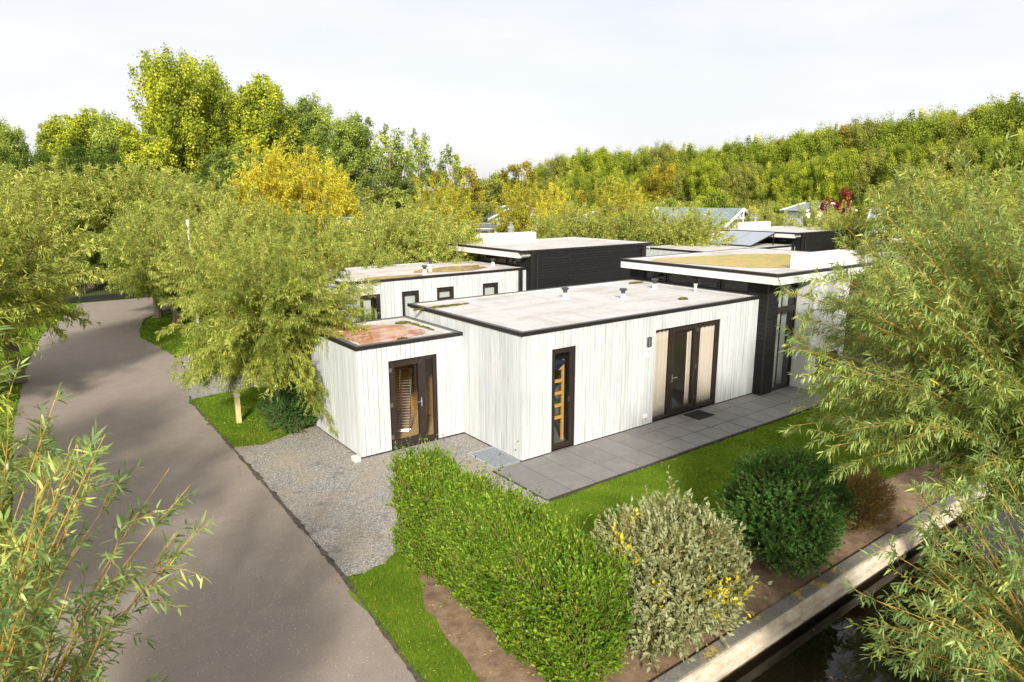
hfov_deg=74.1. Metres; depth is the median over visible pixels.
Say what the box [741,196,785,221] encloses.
bushy tree
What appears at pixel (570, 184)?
wood tree
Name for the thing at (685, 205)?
bushy tree
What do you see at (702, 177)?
wood tree
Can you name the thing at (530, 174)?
broadleaf tree
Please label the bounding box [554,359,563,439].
slatted shelf
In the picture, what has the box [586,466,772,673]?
silver shrub
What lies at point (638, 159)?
wood tree
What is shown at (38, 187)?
willow tree
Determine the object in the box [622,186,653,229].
yellow willow
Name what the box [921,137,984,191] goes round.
wood tree
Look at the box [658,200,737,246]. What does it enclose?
willow tree
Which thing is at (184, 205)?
willow tree
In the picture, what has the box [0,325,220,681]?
pollard willow
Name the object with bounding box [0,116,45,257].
poplar tree
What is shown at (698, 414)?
doormat
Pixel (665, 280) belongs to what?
window
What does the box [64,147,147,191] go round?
dense tree
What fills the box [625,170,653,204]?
wood tree
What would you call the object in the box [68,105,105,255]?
poplar tree
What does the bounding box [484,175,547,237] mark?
yellow willow
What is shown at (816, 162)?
wood tree
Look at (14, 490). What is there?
pollard willow
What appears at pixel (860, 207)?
bushy tree
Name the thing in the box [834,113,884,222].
wood tree
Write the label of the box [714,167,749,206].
wood tree
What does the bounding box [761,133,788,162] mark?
wood tree
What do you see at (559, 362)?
bundled coat
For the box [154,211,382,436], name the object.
pollard willow
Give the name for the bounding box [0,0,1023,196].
sky
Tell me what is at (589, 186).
wood tree
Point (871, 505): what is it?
brown shrub
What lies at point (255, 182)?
dense tree
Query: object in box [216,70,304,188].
poplar tree
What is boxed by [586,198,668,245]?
willow tree
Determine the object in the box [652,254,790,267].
moss patch
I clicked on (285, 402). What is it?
privet ball
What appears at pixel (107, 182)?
willow tree
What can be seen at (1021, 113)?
wood tree
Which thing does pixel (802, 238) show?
holiday house
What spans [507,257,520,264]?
window
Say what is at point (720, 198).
bushy tree
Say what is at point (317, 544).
fallen leaves
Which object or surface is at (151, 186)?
willow tree
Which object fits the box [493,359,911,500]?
patio
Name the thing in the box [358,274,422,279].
rain puddle
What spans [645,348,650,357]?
number plate
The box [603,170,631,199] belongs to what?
wood tree
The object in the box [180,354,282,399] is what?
gravel driveway
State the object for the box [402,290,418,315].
window
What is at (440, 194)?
yellow willow
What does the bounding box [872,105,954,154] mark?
wood tree
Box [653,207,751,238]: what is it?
cabin
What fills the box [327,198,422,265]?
willow tree
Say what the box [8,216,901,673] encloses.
ground
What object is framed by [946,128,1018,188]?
wood tree
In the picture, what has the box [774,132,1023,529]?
pollard willow
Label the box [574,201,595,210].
bushy tree
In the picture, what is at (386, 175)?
slender tree
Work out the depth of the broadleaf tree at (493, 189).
85.74 m
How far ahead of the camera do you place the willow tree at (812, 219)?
46.59 m
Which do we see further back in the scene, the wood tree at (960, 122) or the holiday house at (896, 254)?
the wood tree at (960, 122)
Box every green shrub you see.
[458,228,499,241]
[711,439,869,580]
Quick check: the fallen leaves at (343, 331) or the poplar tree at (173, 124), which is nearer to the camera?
the fallen leaves at (343, 331)
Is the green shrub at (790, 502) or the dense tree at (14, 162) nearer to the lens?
the green shrub at (790, 502)
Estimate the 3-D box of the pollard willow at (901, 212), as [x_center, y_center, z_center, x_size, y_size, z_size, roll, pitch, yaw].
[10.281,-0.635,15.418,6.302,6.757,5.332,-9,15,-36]
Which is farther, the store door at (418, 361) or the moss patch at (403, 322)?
the moss patch at (403, 322)
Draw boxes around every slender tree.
[370,123,417,221]
[386,139,416,207]
[401,127,443,218]
[435,143,468,216]
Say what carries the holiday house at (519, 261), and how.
on the ground at (94, 292)
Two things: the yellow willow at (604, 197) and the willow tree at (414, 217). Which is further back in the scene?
the yellow willow at (604, 197)
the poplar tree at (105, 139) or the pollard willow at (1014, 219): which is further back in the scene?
the poplar tree at (105, 139)
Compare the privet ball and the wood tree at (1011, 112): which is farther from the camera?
the wood tree at (1011, 112)
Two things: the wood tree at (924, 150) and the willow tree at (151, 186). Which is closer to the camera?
the willow tree at (151, 186)
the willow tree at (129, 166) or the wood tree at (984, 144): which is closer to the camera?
the willow tree at (129, 166)
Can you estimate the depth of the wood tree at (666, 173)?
99.76 m
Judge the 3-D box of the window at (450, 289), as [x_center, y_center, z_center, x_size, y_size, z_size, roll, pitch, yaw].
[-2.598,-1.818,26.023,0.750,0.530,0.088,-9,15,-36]
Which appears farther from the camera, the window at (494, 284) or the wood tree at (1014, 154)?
the wood tree at (1014, 154)
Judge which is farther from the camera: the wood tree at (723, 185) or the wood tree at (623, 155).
the wood tree at (623, 155)
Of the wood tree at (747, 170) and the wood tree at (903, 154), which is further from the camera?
the wood tree at (747, 170)
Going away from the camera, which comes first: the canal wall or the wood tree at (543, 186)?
the canal wall
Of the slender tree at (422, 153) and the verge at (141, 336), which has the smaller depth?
the verge at (141, 336)
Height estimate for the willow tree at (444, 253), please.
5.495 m
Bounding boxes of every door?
[388,358,424,447]
[668,324,698,413]
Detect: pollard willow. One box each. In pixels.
[0,313,68,602]
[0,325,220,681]
[0,402,27,534]
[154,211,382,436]
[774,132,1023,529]
[838,433,1023,681]
[851,162,1023,401]
[939,160,1023,358]
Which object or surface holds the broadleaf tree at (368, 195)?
on the ground at (94, 292)
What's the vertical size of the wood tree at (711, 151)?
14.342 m
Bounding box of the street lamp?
[186,220,199,325]
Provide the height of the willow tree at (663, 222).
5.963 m
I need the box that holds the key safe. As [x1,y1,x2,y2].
[647,337,651,346]
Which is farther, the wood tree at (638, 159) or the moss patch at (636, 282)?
the wood tree at (638, 159)
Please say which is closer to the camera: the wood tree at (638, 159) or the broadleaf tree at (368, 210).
the broadleaf tree at (368, 210)
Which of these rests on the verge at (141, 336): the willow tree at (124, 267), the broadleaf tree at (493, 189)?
the willow tree at (124, 267)
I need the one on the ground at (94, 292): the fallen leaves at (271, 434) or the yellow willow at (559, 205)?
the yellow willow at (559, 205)
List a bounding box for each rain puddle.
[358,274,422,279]
[414,265,486,272]
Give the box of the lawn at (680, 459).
[539,375,948,545]
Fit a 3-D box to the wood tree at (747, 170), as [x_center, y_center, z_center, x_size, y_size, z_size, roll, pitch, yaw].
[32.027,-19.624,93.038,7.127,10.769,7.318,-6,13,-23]
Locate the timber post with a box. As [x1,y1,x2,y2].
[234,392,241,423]
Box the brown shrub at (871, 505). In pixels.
[835,462,899,532]
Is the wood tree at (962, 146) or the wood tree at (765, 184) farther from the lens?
the wood tree at (765, 184)
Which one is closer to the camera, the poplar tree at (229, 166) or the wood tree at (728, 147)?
the poplar tree at (229, 166)
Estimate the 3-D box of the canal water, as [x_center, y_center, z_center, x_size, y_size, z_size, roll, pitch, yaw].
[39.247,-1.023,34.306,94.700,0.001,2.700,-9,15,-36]
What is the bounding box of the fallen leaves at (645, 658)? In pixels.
[403,463,937,679]
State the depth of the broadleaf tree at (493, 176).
89.53 m
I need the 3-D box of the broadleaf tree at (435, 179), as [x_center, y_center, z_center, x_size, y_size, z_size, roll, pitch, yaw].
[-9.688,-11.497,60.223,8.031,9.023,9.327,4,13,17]
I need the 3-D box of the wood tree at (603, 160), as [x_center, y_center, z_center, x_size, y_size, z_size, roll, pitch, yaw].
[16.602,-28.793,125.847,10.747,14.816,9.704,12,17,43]
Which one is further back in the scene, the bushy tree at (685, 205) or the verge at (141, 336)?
the bushy tree at (685, 205)
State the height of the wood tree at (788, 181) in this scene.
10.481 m
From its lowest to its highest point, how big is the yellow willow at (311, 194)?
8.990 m
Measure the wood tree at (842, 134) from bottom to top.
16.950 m
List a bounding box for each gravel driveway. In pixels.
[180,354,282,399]
[234,425,548,576]
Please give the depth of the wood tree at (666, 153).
119.36 m
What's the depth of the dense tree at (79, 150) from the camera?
48.06 m
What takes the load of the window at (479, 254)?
in the holiday house at (519, 261)
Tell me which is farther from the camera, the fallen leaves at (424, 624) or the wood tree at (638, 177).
the wood tree at (638, 177)
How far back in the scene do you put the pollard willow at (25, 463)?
8.19 m
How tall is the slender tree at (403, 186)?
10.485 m
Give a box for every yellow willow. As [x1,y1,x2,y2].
[217,136,312,232]
[280,144,357,240]
[321,164,360,227]
[398,173,484,255]
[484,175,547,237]
[531,182,571,234]
[575,174,651,231]
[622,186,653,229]
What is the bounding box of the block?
[351,454,360,462]
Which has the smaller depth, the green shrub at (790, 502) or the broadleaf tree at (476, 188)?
the green shrub at (790, 502)
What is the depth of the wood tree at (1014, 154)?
68.55 m
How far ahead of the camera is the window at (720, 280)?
22.02 m
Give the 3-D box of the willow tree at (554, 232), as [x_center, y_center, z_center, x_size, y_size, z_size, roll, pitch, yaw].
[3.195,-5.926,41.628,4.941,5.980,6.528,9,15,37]
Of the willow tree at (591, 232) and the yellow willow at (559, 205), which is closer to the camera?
the willow tree at (591, 232)
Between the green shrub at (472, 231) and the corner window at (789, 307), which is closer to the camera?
the corner window at (789, 307)
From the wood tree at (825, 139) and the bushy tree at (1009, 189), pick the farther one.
the wood tree at (825, 139)
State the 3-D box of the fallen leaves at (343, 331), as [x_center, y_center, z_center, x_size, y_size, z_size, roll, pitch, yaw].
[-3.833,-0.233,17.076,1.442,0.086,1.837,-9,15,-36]
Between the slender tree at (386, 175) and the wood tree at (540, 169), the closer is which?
the slender tree at (386, 175)
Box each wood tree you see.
[527,162,551,189]
[531,178,556,205]
[541,152,572,185]
[553,170,583,203]
[563,146,592,178]
[574,146,629,183]
[578,165,609,209]
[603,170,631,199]
[608,145,636,185]
[624,144,654,180]
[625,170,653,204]
[637,160,681,206]
[642,139,681,189]
[665,168,697,203]
[673,141,711,172]
[675,154,724,205]
[685,146,723,174]
[709,136,742,174]
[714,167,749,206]
[722,134,788,192]
[723,157,766,205]
[749,161,781,203]
[761,128,827,176]
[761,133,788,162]
[768,157,818,203]
[789,122,848,166]
[791,153,839,202]
[806,146,869,206]
[827,118,866,185]
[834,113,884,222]
[842,145,893,210]
[863,111,911,153]
[870,136,929,194]
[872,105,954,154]
[899,138,955,197]
[912,102,961,148]
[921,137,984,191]
[933,104,987,144]
[938,93,1014,146]
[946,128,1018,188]
[962,91,1023,143]
[979,128,1023,193]
[993,103,1023,138]
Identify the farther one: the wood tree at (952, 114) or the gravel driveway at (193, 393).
the wood tree at (952, 114)
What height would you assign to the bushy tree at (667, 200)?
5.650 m
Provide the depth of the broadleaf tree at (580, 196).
68.05 m
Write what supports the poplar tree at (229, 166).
on the ground at (94, 292)
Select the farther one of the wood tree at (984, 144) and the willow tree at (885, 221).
the wood tree at (984, 144)
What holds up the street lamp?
on the verge at (141, 336)
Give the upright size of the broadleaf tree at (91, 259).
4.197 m
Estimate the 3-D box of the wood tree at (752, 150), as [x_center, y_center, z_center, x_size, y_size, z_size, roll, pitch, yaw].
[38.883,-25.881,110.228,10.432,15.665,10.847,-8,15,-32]
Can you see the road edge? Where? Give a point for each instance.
(300, 525)
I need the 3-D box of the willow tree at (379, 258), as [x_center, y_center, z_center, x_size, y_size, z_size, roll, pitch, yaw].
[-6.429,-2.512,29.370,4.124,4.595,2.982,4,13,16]
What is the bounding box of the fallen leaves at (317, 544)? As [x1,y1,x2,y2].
[185,399,451,679]
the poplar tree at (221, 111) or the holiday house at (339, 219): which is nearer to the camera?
the holiday house at (339, 219)
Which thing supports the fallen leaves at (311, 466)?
on the gravel driveway at (337, 492)
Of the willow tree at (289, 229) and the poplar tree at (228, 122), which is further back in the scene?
the poplar tree at (228, 122)
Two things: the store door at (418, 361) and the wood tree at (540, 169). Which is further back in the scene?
the wood tree at (540, 169)
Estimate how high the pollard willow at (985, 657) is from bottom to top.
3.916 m
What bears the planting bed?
on the ground at (94, 292)
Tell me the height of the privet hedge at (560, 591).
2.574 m
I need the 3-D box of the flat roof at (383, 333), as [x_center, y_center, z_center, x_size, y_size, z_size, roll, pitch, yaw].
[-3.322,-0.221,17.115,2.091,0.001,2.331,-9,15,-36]
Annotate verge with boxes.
[0,303,78,646]
[139,307,236,357]
[188,386,315,446]
[348,552,478,681]
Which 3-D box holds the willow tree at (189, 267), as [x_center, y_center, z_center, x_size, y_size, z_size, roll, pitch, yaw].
[-11.880,-2.795,27.617,5.004,5.884,5.169,8,15,34]
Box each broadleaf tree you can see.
[51,226,107,292]
[346,196,395,227]
[347,178,403,215]
[370,160,439,211]
[397,196,463,221]
[427,163,491,206]
[456,174,509,206]
[459,197,505,222]
[486,170,520,200]
[490,158,541,207]
[565,187,589,217]
[818,187,855,225]
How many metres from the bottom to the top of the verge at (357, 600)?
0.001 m
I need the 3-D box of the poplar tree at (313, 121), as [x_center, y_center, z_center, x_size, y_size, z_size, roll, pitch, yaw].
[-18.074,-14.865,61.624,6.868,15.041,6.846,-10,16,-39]
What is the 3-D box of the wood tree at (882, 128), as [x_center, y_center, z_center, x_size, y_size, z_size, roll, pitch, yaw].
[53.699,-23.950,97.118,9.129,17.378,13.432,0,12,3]
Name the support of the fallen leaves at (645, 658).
on the planting bed
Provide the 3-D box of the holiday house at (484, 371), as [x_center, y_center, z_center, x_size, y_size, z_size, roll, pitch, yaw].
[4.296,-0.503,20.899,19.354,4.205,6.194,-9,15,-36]
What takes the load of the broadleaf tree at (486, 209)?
on the ground at (94, 292)
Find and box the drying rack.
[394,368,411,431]
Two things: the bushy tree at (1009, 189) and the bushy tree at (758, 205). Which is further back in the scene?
the bushy tree at (758, 205)
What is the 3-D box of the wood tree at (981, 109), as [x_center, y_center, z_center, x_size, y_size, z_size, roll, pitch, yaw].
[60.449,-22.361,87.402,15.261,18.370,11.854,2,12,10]
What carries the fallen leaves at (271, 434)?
on the verge at (248, 406)
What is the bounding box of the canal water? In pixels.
[720,496,1023,681]
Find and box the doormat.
[683,410,714,419]
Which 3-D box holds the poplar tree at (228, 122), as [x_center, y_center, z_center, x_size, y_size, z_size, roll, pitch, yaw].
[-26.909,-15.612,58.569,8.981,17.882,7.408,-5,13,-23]
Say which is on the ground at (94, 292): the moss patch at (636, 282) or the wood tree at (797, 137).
the wood tree at (797, 137)
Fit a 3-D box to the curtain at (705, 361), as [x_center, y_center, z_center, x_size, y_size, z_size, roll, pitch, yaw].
[5.604,0.610,19.519,0.932,2.430,0.138,-10,15,-37]
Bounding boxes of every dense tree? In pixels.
[0,153,55,203]
[27,137,108,276]
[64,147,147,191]
[174,163,233,202]
[237,163,293,214]
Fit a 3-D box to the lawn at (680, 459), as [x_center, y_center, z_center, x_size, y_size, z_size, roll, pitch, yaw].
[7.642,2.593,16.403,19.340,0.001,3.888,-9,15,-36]
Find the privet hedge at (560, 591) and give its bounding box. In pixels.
[382,430,652,681]
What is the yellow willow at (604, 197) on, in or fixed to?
on the ground at (94, 292)
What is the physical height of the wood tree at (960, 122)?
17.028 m
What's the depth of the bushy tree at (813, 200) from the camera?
72.50 m
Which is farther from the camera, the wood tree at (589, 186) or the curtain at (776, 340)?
the wood tree at (589, 186)
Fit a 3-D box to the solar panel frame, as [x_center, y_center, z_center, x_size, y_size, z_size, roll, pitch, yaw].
[13.733,-6.168,40.785,2.356,0.760,3.110,-9,15,-36]
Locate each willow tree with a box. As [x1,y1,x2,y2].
[0,155,127,290]
[0,165,116,383]
[0,215,71,363]
[18,161,144,287]
[43,156,195,286]
[87,199,202,317]
[105,206,209,325]
[109,159,219,235]
[124,163,243,236]
[144,175,286,262]
[147,200,269,325]
[248,195,351,278]
[322,231,400,269]
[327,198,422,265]
[347,189,479,262]
[393,207,489,263]
[525,196,601,238]
[563,205,622,239]
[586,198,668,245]
[627,195,713,246]
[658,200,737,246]
[720,204,775,227]
[752,200,794,225]
[781,196,852,243]
[806,199,884,253]
[853,148,1023,253]
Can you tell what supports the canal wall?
on the ground at (94, 292)
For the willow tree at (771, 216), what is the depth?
50.85 m
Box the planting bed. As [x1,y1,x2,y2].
[402,458,969,681]
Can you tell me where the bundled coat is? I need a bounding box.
[555,355,565,370]
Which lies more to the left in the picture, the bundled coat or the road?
the road
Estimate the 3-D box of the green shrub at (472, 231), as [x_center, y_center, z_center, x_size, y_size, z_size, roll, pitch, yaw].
[-2.000,-5.056,41.955,5.061,4.152,4.887,-11,16,-40]
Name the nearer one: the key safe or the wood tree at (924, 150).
the key safe
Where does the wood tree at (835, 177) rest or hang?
on the ground at (94, 292)
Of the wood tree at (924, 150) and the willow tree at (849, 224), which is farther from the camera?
the wood tree at (924, 150)
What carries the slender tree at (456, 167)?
on the ground at (94, 292)
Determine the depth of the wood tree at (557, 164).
128.27 m
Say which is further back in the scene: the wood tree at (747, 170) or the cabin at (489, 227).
the wood tree at (747, 170)
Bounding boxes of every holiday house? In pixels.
[263,212,430,288]
[294,222,654,321]
[308,248,905,461]
[646,214,862,255]
[858,236,966,316]
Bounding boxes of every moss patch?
[395,321,410,323]
[409,322,434,330]
[413,302,468,310]
[628,281,643,283]
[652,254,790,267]
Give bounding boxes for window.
[360,294,380,320]
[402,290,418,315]
[437,286,452,299]
[479,254,506,262]
[483,282,496,294]
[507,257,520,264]
[551,346,573,450]
[646,271,666,281]
[667,273,721,288]
[721,279,747,291]
[772,283,797,390]
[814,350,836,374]
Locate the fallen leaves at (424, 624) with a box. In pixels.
[372,585,503,676]
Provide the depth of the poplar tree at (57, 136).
58.93 m
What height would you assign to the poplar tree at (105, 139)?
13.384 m
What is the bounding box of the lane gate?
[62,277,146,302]
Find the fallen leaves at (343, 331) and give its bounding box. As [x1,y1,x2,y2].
[333,325,372,340]
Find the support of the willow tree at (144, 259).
on the verge at (141, 336)
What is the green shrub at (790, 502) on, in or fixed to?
on the planting bed
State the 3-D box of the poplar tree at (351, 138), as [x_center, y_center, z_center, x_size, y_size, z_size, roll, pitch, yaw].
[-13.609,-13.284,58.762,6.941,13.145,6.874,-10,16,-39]
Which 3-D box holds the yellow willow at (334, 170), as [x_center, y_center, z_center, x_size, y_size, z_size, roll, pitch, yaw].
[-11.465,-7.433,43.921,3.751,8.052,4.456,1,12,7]
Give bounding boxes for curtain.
[652,329,667,416]
[684,329,692,403]
[696,324,714,402]
[772,285,782,386]
[776,284,788,383]
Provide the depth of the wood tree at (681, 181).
97.18 m
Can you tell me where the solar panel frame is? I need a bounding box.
[709,230,774,245]
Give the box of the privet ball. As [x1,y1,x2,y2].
[253,375,319,433]
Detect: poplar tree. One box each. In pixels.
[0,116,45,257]
[33,113,91,172]
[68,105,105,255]
[79,108,139,169]
[106,43,223,177]
[112,128,186,186]
[176,48,251,174]
[193,141,274,193]
[214,79,253,151]
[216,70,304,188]
[270,101,297,160]
[281,90,350,192]
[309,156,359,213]
[312,109,385,191]
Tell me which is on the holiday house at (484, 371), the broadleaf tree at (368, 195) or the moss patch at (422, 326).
the moss patch at (422, 326)
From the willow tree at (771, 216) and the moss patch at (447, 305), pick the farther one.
the willow tree at (771, 216)
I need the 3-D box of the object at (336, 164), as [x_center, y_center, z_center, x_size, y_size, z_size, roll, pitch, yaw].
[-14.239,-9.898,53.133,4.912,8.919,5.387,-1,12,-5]
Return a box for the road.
[12,296,415,681]
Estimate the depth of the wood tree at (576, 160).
126.17 m
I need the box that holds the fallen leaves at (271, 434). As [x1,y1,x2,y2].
[242,425,311,448]
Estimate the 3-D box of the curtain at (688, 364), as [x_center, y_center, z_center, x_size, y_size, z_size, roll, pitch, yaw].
[5.000,0.700,19.109,0.261,2.430,0.110,-11,16,-41]
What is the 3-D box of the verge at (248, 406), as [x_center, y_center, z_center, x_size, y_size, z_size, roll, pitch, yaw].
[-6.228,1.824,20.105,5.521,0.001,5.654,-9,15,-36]
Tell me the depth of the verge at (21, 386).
21.55 m
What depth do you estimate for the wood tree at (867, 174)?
79.98 m
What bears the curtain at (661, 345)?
hanging from the holiday house at (484, 371)
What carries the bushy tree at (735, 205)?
on the ground at (94, 292)
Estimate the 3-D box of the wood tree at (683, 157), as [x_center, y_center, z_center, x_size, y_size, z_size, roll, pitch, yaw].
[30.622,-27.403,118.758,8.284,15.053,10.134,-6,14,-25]
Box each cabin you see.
[472,223,498,238]
[481,207,508,232]
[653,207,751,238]
[779,202,857,225]
[867,208,935,232]
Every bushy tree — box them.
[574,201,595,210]
[650,197,680,208]
[672,200,697,206]
[689,188,737,207]
[725,202,752,207]
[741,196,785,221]
[769,196,804,224]
[782,195,823,206]
[854,190,886,230]
[987,180,1023,233]
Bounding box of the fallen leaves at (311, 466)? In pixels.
[241,427,506,556]
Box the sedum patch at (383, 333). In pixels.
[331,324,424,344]
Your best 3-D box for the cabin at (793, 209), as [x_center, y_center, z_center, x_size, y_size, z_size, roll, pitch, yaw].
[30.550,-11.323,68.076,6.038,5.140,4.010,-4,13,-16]
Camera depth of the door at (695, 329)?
18.76 m
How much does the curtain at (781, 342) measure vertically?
3.230 m
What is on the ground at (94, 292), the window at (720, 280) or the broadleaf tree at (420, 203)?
the broadleaf tree at (420, 203)
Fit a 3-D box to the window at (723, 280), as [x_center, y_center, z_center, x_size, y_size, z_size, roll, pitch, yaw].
[6.881,-1.704,20.899,0.070,0.300,0.940,-9,15,-36]
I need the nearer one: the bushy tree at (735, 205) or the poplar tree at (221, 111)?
the poplar tree at (221, 111)
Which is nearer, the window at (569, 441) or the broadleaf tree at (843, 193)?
the window at (569, 441)
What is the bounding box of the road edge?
[190,400,425,681]
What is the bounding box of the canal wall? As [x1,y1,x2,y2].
[652,483,990,681]
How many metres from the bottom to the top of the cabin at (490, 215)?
4.859 m
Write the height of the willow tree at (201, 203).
7.103 m
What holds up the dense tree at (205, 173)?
on the ground at (94, 292)
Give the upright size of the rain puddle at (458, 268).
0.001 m
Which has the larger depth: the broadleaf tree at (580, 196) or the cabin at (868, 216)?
the broadleaf tree at (580, 196)
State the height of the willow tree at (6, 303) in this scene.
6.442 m
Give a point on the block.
(356, 458)
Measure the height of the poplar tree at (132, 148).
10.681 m
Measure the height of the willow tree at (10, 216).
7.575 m
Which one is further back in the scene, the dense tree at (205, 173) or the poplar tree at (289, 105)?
the poplar tree at (289, 105)
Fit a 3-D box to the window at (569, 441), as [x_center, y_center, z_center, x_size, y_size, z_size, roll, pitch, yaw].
[1.173,1.357,16.085,0.740,2.490,0.110,-9,15,-36]
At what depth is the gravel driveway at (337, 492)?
14.32 m
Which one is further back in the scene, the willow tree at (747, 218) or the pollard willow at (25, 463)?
the willow tree at (747, 218)
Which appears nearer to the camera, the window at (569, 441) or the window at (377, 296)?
the window at (569, 441)
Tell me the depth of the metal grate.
15.78 m
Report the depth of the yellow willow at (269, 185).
37.75 m
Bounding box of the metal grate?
[467,447,519,469]
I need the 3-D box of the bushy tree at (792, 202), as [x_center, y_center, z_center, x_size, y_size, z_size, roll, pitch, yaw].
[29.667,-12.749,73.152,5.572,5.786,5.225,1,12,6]

